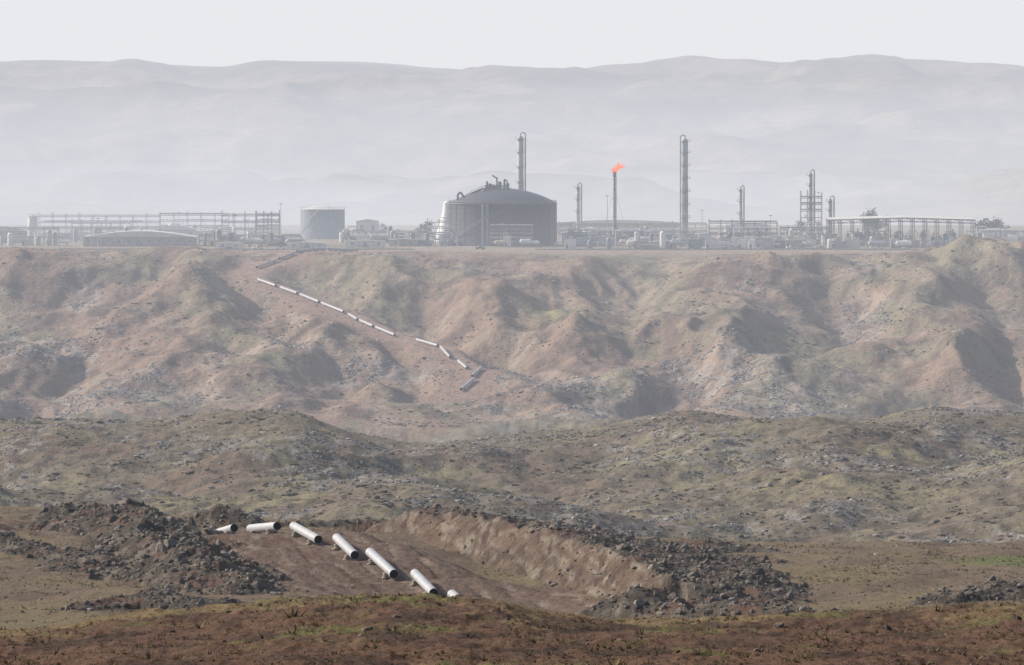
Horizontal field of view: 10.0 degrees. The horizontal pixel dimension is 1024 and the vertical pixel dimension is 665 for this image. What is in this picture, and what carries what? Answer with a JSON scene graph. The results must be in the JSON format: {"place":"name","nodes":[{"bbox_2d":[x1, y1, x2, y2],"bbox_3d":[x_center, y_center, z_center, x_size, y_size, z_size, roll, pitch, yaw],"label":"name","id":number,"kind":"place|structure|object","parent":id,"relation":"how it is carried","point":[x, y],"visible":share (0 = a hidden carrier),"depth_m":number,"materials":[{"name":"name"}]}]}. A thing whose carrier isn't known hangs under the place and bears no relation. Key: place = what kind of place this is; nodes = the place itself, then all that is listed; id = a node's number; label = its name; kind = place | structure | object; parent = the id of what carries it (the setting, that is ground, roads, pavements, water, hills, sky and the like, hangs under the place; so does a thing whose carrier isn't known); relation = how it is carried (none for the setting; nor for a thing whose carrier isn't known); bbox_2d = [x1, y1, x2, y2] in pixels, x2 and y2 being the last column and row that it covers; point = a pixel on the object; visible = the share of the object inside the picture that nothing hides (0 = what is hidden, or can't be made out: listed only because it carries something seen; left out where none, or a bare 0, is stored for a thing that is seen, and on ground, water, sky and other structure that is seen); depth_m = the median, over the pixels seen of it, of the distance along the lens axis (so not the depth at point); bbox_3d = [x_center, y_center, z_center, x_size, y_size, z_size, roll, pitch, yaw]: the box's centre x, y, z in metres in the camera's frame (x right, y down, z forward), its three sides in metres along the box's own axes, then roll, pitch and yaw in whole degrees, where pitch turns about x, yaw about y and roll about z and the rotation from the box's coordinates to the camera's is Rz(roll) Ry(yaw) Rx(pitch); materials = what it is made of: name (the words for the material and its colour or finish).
{"place":"outdoors","nodes":[
{"label":"outdoors","id":0,"kind":"place"},
{"bbox_2d":[0,225,1023,442],"bbox_3d":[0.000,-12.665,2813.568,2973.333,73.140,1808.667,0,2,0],"label":"escarpment terrain","id":1,"kind":"structure","parent":0,"point":[324,366],"depth_m":2502.85,"materials":[{"name":"soil"}]},
{"bbox_2d":[1,226,27,242],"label":"warehouse","id":2,"kind":"structure","parent":1,"relation":"on","point":[18,233],"depth_m":3033.03,"materials":[{"name":"metal"}]},
{"bbox_2d":[27,214,37,235],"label":"water tank","id":3,"kind":"object","parent":1,"relation":"on","point":[32,220],"visible":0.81,"depth_m":3047.69,"materials":[{"name":"grey metal"}]},
{"bbox_2d":[0,226,70,245],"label":"pipe rack","id":4,"kind":"object","parent":1,"relation":"on","point":[51,236],"visible":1,"depth_m":2970.96,"materials":[{"name":"metal"}]},
{"bbox_2d":[38,212,162,239],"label":"pipe rack","id":5,"kind":"object","parent":1,"relation":"on","point":[65,236],"visible":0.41,"depth_m":3119.55,"materials":[{"name":"metal"}]},
{"bbox_2d":[71,219,130,241],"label":"pipe rack","id":6,"kind":"object","parent":1,"relation":"on","point":[74,237],"visible":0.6,"depth_m":3055.94,"materials":[{"name":"metal"}]},
{"bbox_2d":[83,230,196,246],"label":"warehouse","id":7,"kind":"structure","parent":1,"relation":"on","point":[142,238],"depth_m":2948.12,"materials":[{"name":"metal"}]},
{"bbox_2d":[155,225,196,235],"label":"warehouse","id":8,"kind":"structure","parent":1,"relation":"on","point":[184,229],"depth_m":3133.46,"materials":[{"name":"metal"}]},
{"bbox_2d":[159,212,231,238],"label":"pipe rack","id":9,"kind":"object","parent":1,"relation":"on","point":[215,227],"visible":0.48,"depth_m":3173.69,"materials":[{"name":"metal"}]},
{"bbox_2d":[215,242,242,248],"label":"site cabin","id":10,"kind":"object","parent":1,"relation":"on","point":[220,245],"visible":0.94,"depth_m":2897.22,"materials":[{"name":"white metal"}]},
{"bbox_2d":[59,245,414,249],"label":"perimeter fence","id":11,"kind":"object","parent":1,"relation":"on","point":[244,249],"visible":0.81,"depth_m":2862.27,"materials":[{"name":"metal"}]},
{"bbox_2d":[221,210,279,241],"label":"pipe rack","id":12,"kind":"object","parent":1,"relation":"on","point":[244,221],"visible":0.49,"depth_m":3054.03,"materials":[{"name":"grey metal"}]},
{"bbox_2d":[199,229,305,246],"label":"pipe rack","id":13,"kind":"object","parent":1,"relation":"on","point":[216,236],"visible":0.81,"depth_m":2948.59,"materials":[{"name":"metal"}]},
{"bbox_2d":[257,278,276,286],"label":"pipe segment","id":14,"kind":"object","parent":1,"relation":"on","point":[266,282],"visible":1,"depth_m":2620.00,"materials":[{"name":"white metal"}]},
{"bbox_2d":[256,258,278,267],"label":"pipe segment","id":15,"kind":"object","parent":1,"relation":"on","point":[266,263],"visible":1,"depth_m":2685.45,"materials":[{"name":"grey metal"}]},
{"bbox_2d":[255,211,287,243],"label":"process structure","id":16,"kind":"object","parent":1,"relation":"on","point":[263,231],"visible":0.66,"depth_m":3016.23,"materials":[{"name":"grey paint"}]},
{"bbox_2d":[279,251,295,259],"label":"pipe segment","id":17,"kind":"object","parent":1,"relation":"on","point":[287,255],"visible":1,"depth_m":2708.28,"materials":[{"name":"grey metal"}]},
{"bbox_2d":[280,286,297,293],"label":"pipe segment","id":18,"kind":"object","parent":1,"relation":"on","point":[289,290],"visible":1,"depth_m":2598.60,"materials":[{"name":"white metal"}]},
{"bbox_2d":[296,248,311,252],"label":"pipe segment","id":19,"kind":"object","parent":1,"relation":"on","point":[303,250],"visible":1,"depth_m":2721.27,"materials":[{"name":"grey metal"}]},
{"bbox_2d":[287,242,326,247],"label":"site cabin","id":20,"kind":"object","parent":1,"relation":"on","point":[312,244],"visible":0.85,"depth_m":2897.22,"materials":[{"name":"grey metal"}]},
{"bbox_2d":[299,293,319,302],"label":"pipe segment","id":21,"kind":"object","parent":1,"relation":"on","point":[309,297],"visible":1,"depth_m":2577.89,"materials":[{"name":"white metal"}]},
{"bbox_2d":[312,248,325,250],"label":"pipe segment","id":22,"kind":"object","parent":1,"relation":"on","point":[318,249],"visible":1,"depth_m":2730.18,"materials":[{"name":"grey metal"}]},
{"bbox_2d":[299,205,344,238],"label":"storage tank","id":23,"kind":"object","parent":1,"relation":"on","point":[322,222],"visible":0.98,"depth_m":3139.59,"materials":[{"name":"metal"}]},
{"bbox_2d":[321,302,344,312],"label":"pipe segment","id":24,"kind":"object","parent":1,"relation":"on","point":[332,307],"visible":1,"depth_m":2555.28,"materials":[{"name":"white metal"}]},
{"bbox_2d":[339,249,358,251],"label":"pipe segment","id":25,"kind":"object","parent":1,"relation":"on","point":[346,250],"visible":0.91,"depth_m":2741.60,"materials":[{"name":"grey metal"}]},
{"bbox_2d":[348,313,358,320],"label":"pipe segment","id":26,"kind":"object","parent":1,"relation":"on","point":[353,316],"visible":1,"depth_m":2533.46,"materials":[{"name":"white metal"}]},
{"bbox_2d":[346,240,384,247],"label":"site cabin","id":27,"kind":"object","parent":1,"relation":"on","point":[367,243],"visible":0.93,"depth_m":2917.20,"materials":[{"name":"grey metal"}]},
{"bbox_2d":[359,319,373,326],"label":"pipe segment","id":28,"kind":"object","parent":1,"relation":"on","point":[366,323],"visible":1,"depth_m":2519.36,"materials":[{"name":"white metal"}]},
{"bbox_2d":[356,219,378,235],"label":"white office building","id":29,"kind":"structure","parent":1,"relation":"on","point":[368,224],"depth_m":3173.87,"materials":[{"name":"paint"}]},
{"bbox_2d":[339,226,426,241],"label":"pipe rack","id":30,"kind":"object","parent":1,"relation":"on","point":[344,233],"visible":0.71,"depth_m":3048.47,"materials":[{"name":"metal"}]},
{"bbox_2d":[379,223,387,234],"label":"tree","id":31,"kind":"object","parent":1,"relation":"on","point":[383,226],"visible":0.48,"depth_m":3199.06,"materials":[{"name":"green plant"}]},
{"bbox_2d":[375,326,395,335],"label":"pipe segment","id":32,"kind":"object","parent":1,"relation":"on","point":[385,331],"visible":1,"depth_m":2501.08,"materials":[{"name":"white metal"}]},
{"bbox_2d":[389,238,417,245],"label":"control building","id":33,"kind":"structure","parent":1,"relation":"on","point":[404,242],"depth_m":2955.17,"materials":[{"name":"concrete"}]},
{"bbox_2d":[417,223,430,237],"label":"tree","id":34,"kind":"object","parent":1,"relation":"on","point":[423,226],"visible":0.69,"depth_m":3159.87,"materials":[{"name":"green plant"}]},
{"bbox_2d":[391,230,460,245],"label":"pipe rack","id":35,"kind":"object","parent":1,"relation":"on","point":[445,240],"visible":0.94,"depth_m":2968.68,"materials":[{"name":"metal"}]},
{"bbox_2d":[415,338,438,346],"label":"pipe segment","id":36,"kind":"object","parent":1,"relation":"on","point":[426,342],"visible":1,"depth_m":2460.18,"materials":[{"name":"white metal"}]},
{"bbox_2d":[422,221,434,235],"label":"tree","id":37,"kind":"object","parent":1,"relation":"on","point":[429,224],"visible":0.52,"depth_m":3149.60,"materials":[{"name":"green plant"}]},
{"bbox_2d":[427,218,448,243],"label":"process structure","id":38,"kind":"object","parent":1,"relation":"on","point":[439,226],"visible":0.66,"depth_m":3006.73,"materials":[{"name":"metal"}]},
{"bbox_2d":[434,201,448,240],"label":"white conical silo","id":39,"kind":"object","parent":1,"relation":"on","point":[445,214],"visible":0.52,"depth_m":3056.73,"materials":[{"name":"paint"}]},
{"bbox_2d":[440,346,450,357],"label":"pipe segment","id":40,"kind":"object","parent":1,"relation":"on","point":[445,352],"visible":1,"depth_m":2435.50,"materials":[{"name":"white metal"}]},
{"bbox_2d":[457,359,467,368],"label":"pipe segment","id":41,"kind":"object","parent":1,"relation":"on","point":[462,364],"visible":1,"depth_m":2409.97,"materials":[{"name":"white metal"}]},
{"bbox_2d":[460,377,475,390],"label":"pipe segment","id":42,"kind":"object","parent":1,"relation":"on","point":[467,383],"visible":1,"depth_m":2356.08,"materials":[{"name":"white metal"}]},
{"bbox_2d":[471,366,482,376],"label":"pipe segment","id":43,"kind":"object","parent":1,"relation":"on","point":[476,371],"visible":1,"depth_m":2377.38,"materials":[{"name":"white metal"}]},
{"bbox_2d":[448,175,557,245],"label":"storage tank domed","id":44,"kind":"object","parent":1,"relation":"on","point":[476,213],"visible":0.98,"depth_m":2958.72,"materials":[{"name":"paint"}]},
{"bbox_2d":[0,235,1023,426],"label":"escarpment rocks","id":45,"kind":"object","parent":1,"relation":"on","point":[773,407],"visible":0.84,"depth_m":2404.20,"materials":[{"name":"brown stone"}]},
{"bbox_2d":[1,242,1023,426],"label":"escarpment shrubs","id":46,"kind":"object","parent":1,"relation":"on","point":[563,388],"visible":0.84,"depth_m":2481.30,"materials":[{"name":"green plant"}]},
{"bbox_2d":[489,222,539,246],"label":"process structure","id":47,"kind":"object","parent":1,"relation":"on","point":[506,241],"visible":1,"depth_m":2930.52,"materials":[{"name":"paint"}]},
{"bbox_2d":[561,231,587,243],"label":"site cabin","id":48,"kind":"object","parent":1,"relation":"on","point":[564,235],"visible":0.35,"depth_m":2996.09,"materials":[{"name":"grey metal"}]},
{"bbox_2d":[582,226,599,237],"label":"storage tank","id":49,"kind":"object","parent":1,"relation":"on","point":[591,229],"visible":0.23,"depth_m":3137.89,"materials":[{"name":"metal"}]},
{"bbox_2d":[605,195,608,227],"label":"light mast","id":50,"kind":"object","parent":1,"relation":"on","point":[607,209],"visible":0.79,"depth_m":3099.46,"materials":[{"name":"metal"}]},
{"bbox_2d":[603,172,625,237],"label":"flare stack","id":51,"kind":"object","parent":1,"relation":"on","point":[615,199],"visible":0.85,"depth_m":3019.04,"materials":[{"name":"metal"}]},
{"bbox_2d":[612,163,623,171],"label":"gas flame","id":52,"kind":"object","parent":51,"relation":"on","point":[617,167],"visible":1,"depth_m":3018.23,"materials":[{"name":"orange"}]},
{"bbox_2d":[557,219,679,234],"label":"warehouse","id":53,"kind":"structure","parent":1,"relation":"on","point":[620,226],"depth_m":3272.88,"materials":[{"name":"metal"}]},
{"bbox_2d":[559,221,710,239],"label":"pipe rack","id":54,"kind":"object","parent":1,"relation":"on","point":[649,223],"visible":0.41,"depth_m":3096.33,"materials":[{"name":"grey metal"}]},
{"bbox_2d":[555,231,719,248],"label":"pipe rack","id":55,"kind":"object","parent":1,"relation":"on","point":[635,242],"visible":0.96,"depth_m":2894.19,"materials":[{"name":"metal"}]},
{"bbox_2d":[568,228,714,245],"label":"pipe rack","id":56,"kind":"object","parent":1,"relation":"on","point":[651,236],"visible":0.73,"depth_m":2953.04,"materials":[{"name":"metal"}]},
{"bbox_2d":[637,244,655,248],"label":"site cabin","id":57,"kind":"object","parent":1,"relation":"on","point":[646,246],"visible":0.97,"depth_m":2887.75,"materials":[{"name":"metal"}]},
{"bbox_2d":[680,134,690,243],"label":"distillation column","id":58,"kind":"structure","parent":1,"relation":"on","point":[684,191],"depth_m":3017.93,"materials":[{"name":"metal"}]},
{"bbox_2d":[711,243,737,248],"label":"control building","id":59,"kind":"structure","parent":1,"relation":"on","point":[725,245],"depth_m":2896.22,"materials":[{"name":"white paint"}]},
{"bbox_2d":[535,245,918,249],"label":"perimeter fence","id":60,"kind":"object","parent":1,"relation":"on","point":[897,248],"visible":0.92,"depth_m":2862.27,"materials":[{"name":"metal"}]},
{"bbox_2d":[709,219,784,243],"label":"process structure","id":61,"kind":"object","parent":1,"relation":"on","point":[732,233],"visible":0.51,"depth_m":2974.37,"materials":[{"name":"paint"}]},
{"bbox_2d":[724,222,769,235],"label":"warehouse","id":62,"kind":"structure","parent":1,"relation":"on","point":[753,230],"depth_m":3233.93,"materials":[{"name":"white paint"}]},
{"bbox_2d":[711,235,839,247],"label":"pipe rack","id":63,"kind":"object","parent":1,"relation":"on","point":[775,242],"visible":0.94,"depth_m":2897.93,"materials":[{"name":"metal"}]},
{"bbox_2d":[792,219,803,231],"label":"tree","id":64,"kind":"object","parent":1,"relation":"on","point":[802,225],"visible":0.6,"depth_m":3199.07,"materials":[{"name":"green plant"}]},
{"bbox_2d":[780,226,837,243],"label":"process structure","id":65,"kind":"object","parent":1,"relation":"on","point":[801,235],"visible":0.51,"depth_m":2991.45,"materials":[{"name":"paint"}]},
{"bbox_2d":[806,169,814,236],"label":"stripper column","id":66,"kind":"structure","parent":1,"relation":"on","point":[811,213],"depth_m":3048.51,"materials":[{"name":"metal"}]},
{"bbox_2d":[800,190,821,236],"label":"process structure","id":67,"kind":"object","parent":1,"relation":"on","point":[807,203],"visible":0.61,"depth_m":3041.04,"materials":[{"name":"paint"}]},
{"bbox_2d":[860,207,877,230],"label":"tree","id":68,"kind":"object","parent":1,"relation":"on","point":[868,214],"visible":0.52,"depth_m":3250.04,"materials":[{"name":"green plant"}]},
{"bbox_2d":[866,210,879,233],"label":"tree","id":69,"kind":"object","parent":1,"relation":"on","point":[873,223],"visible":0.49,"depth_m":3252.33,"materials":[{"name":"green plant"}]},
{"bbox_2d":[870,214,887,233],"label":"tree","id":70,"kind":"object","parent":1,"relation":"on","point":[879,225],"visible":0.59,"depth_m":3258.21,"materials":[{"name":"green plant"}]},
{"bbox_2d":[831,230,956,247],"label":"pipe rack","id":71,"kind":"object","parent":1,"relation":"on","point":[906,242],"visible":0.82,"depth_m":2907.66,"materials":[{"name":"metal"}]},
{"bbox_2d":[826,215,975,245],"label":"open sided canopy","id":72,"kind":"object","parent":1,"relation":"on","point":[867,235],"visible":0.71,"depth_m":2956.22,"materials":[{"name":"metal"}]},
{"bbox_2d":[972,218,991,228],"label":"tree","id":73,"kind":"object","parent":1,"relation":"on","point":[983,224],"visible":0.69,"depth_m":3118.28,"materials":[{"name":"green plant"}]},
{"bbox_2d":[986,216,1002,228],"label":"tree","id":74,"kind":"object","parent":1,"relation":"on","point":[999,222],"visible":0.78,"depth_m":3125.57,"materials":[{"name":"green plant"}]},
{"bbox_2d":[966,226,1023,241],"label":"pipe rack","id":75,"kind":"object","parent":1,"relation":"on","point":[1011,238],"visible":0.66,"depth_m":3052.12,"materials":[{"name":"metal"}]},
{"bbox_2d":[982,228,1019,236],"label":"site cabin","id":76,"kind":"object","parent":1,"relation":"on","point":[1013,233],"visible":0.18,"depth_m":3095.53,"materials":[{"name":"grey metal"}]},
{"bbox_2d":[0,54,1023,224],"bbox_3d":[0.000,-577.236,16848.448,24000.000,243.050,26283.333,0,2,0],"label":"distant hills","id":77,"kind":"structure","parent":0,"point":[400,144],"depth_m":7478.14,"materials":[{"name":"grey"}]},
{"bbox_2d":[0,501,1023,664],"bbox_3d":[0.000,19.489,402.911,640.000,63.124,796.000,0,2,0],"label":"ground","id":78,"kind":"structure","parent":0,"point":[282,550],"depth_m":520.37,"materials":[{"name":"soil"}]},
{"bbox_2d":[215,524,237,533],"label":"pipe segment","id":79,"kind":"object","parent":78,"relation":"on","point":[232,528],"visible":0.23,"depth_m":620.40,"materials":[{"name":"white metal"}]},
{"bbox_2d":[246,522,280,533],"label":"pipe segment","id":80,"kind":"object","parent":78,"relation":"on","point":[270,527],"visible":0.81,"depth_m":606.13,"materials":[{"name":"white metal"}]},
{"bbox_2d":[289,522,322,544],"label":"pipe segment","id":81,"kind":"object","parent":78,"relation":"on","point":[299,530],"visible":1,"depth_m":594.20,"materials":[{"name":"white metal"}]},
{"bbox_2d":[332,533,358,559],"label":"pipe segment","id":82,"kind":"object","parent":78,"relation":"on","point":[345,546],"visible":1,"depth_m":579.94,"materials":[{"name":"white metal"}]},
{"bbox_2d":[365,548,398,578],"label":"pipe segment","id":83,"kind":"object","parent":78,"relation":"on","point":[381,562],"visible":1,"depth_m":567.11,"materials":[{"name":"white metal"}]},
{"bbox_2d":[410,569,437,594],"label":"pipe segment","id":84,"kind":"object","parent":78,"relation":"on","point":[422,581],"visible":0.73,"depth_m":554.23,"materials":[{"name":"white metal"}]},
{"bbox_2d":[447,590,457,596],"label":"pipe segment","id":85,"kind":"object","parent":78,"relation":"on","point":[452,592],"visible":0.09,"depth_m":544.35,"materials":[{"name":"white metal"}]},
{"bbox_2d":[1,593,1021,664],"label":"ground stones","id":86,"kind":"object","parent":78,"relation":"on","point":[775,626],"visible":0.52,"depth_m":334.59,"materials":[{"name":"brown stone"}]},
{"bbox_2d":[0,498,1023,617],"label":"rock pile","id":87,"kind":"object","parent":78,"relation":"on","point":[226,553],"visible":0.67,"depth_m":561.52,"materials":[{"name":"grey stone"}]},
{"bbox_2d":[0,592,1023,664],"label":"grass tufts","id":88,"kind":"object","parent":78,"relation":"on","point":[294,615],"visible":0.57,"depth_m":329.32,"materials":[{"name":"brown plant"}]},
{"bbox_2d":[0,506,1023,622],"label":"field grass tufts","id":89,"kind":"object","parent":78,"relation":"on","point":[847,579],"visible":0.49,"depth_m":578.39,"materials":[{"name":"brown plant"}]},
{"bbox_2d":[0,509,1023,626],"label":"loose stones","id":90,"kind":"object","parent":78,"relation":"on","point":[622,561],"visible":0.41,"depth_m":559.86,"materials":[{"name":"grey stone"}]},
{"bbox_2d":[0,406,1023,542],"bbox_3d":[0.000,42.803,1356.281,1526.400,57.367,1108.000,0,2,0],"label":"rocky hills","id":91,"kind":"structure","parent":0,"point":[570,491],"depth_m":1255.93,"materials":[{"name":"soil"}]},
{"bbox_2d":[0,406,1023,542],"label":"hillside rocks","id":92,"kind":"object","parent":91,"relation":"on","point":[670,517],"visible":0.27,"depth_m":1264.51,"materials":[{"name":"brown stone"}]},
{"bbox_2d":[0,406,1023,542],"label":"hillside shrubs","id":93,"kind":"object","parent":91,"relation":"on","point":[266,484],"visible":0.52,"depth_m":1255.65,"materials":[{"name":"green plant"}]},
{"bbox_2d":[0,0,1023,69],"label":"sky","id":94,"kind":"structure","parent":0,"point":[453,34],"materials":[{"name":"white"}]},
{"bbox_2d":[517,132,525,190],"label":"distillation column","id":95,"kind":"structure","parent":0,"point":[521,162],"depth_m":3077.46,"materials":[{"name":"metal"}]},
{"bbox_2d":[575,182,581,231],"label":"absorber column","id":96,"kind":"structure","parent":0,"point":[577,211],"depth_m":3198.72,"materials":[{"name":"metal"}]},
{"bbox_2d":[737,185,744,236],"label":"absorber column","id":97,"kind":"structure","parent":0,"point":[740,199],"depth_m":3148.72,"materials":[{"name":"metal"}]},
{"bbox_2d":[815,220,820,231],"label":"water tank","id":98,"kind":"object","parent":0,"point":[816,224],"visible":0.3,"depth_m":3118.80,"materials":[{"name":"grey metal"}]},
{"bbox_2d":[825,195,834,232],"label":"stripper column","id":99,"kind":"structure","parent":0,"point":[829,207],"depth_m":3058.76,"materials":[{"name":"metal"}]}
]}

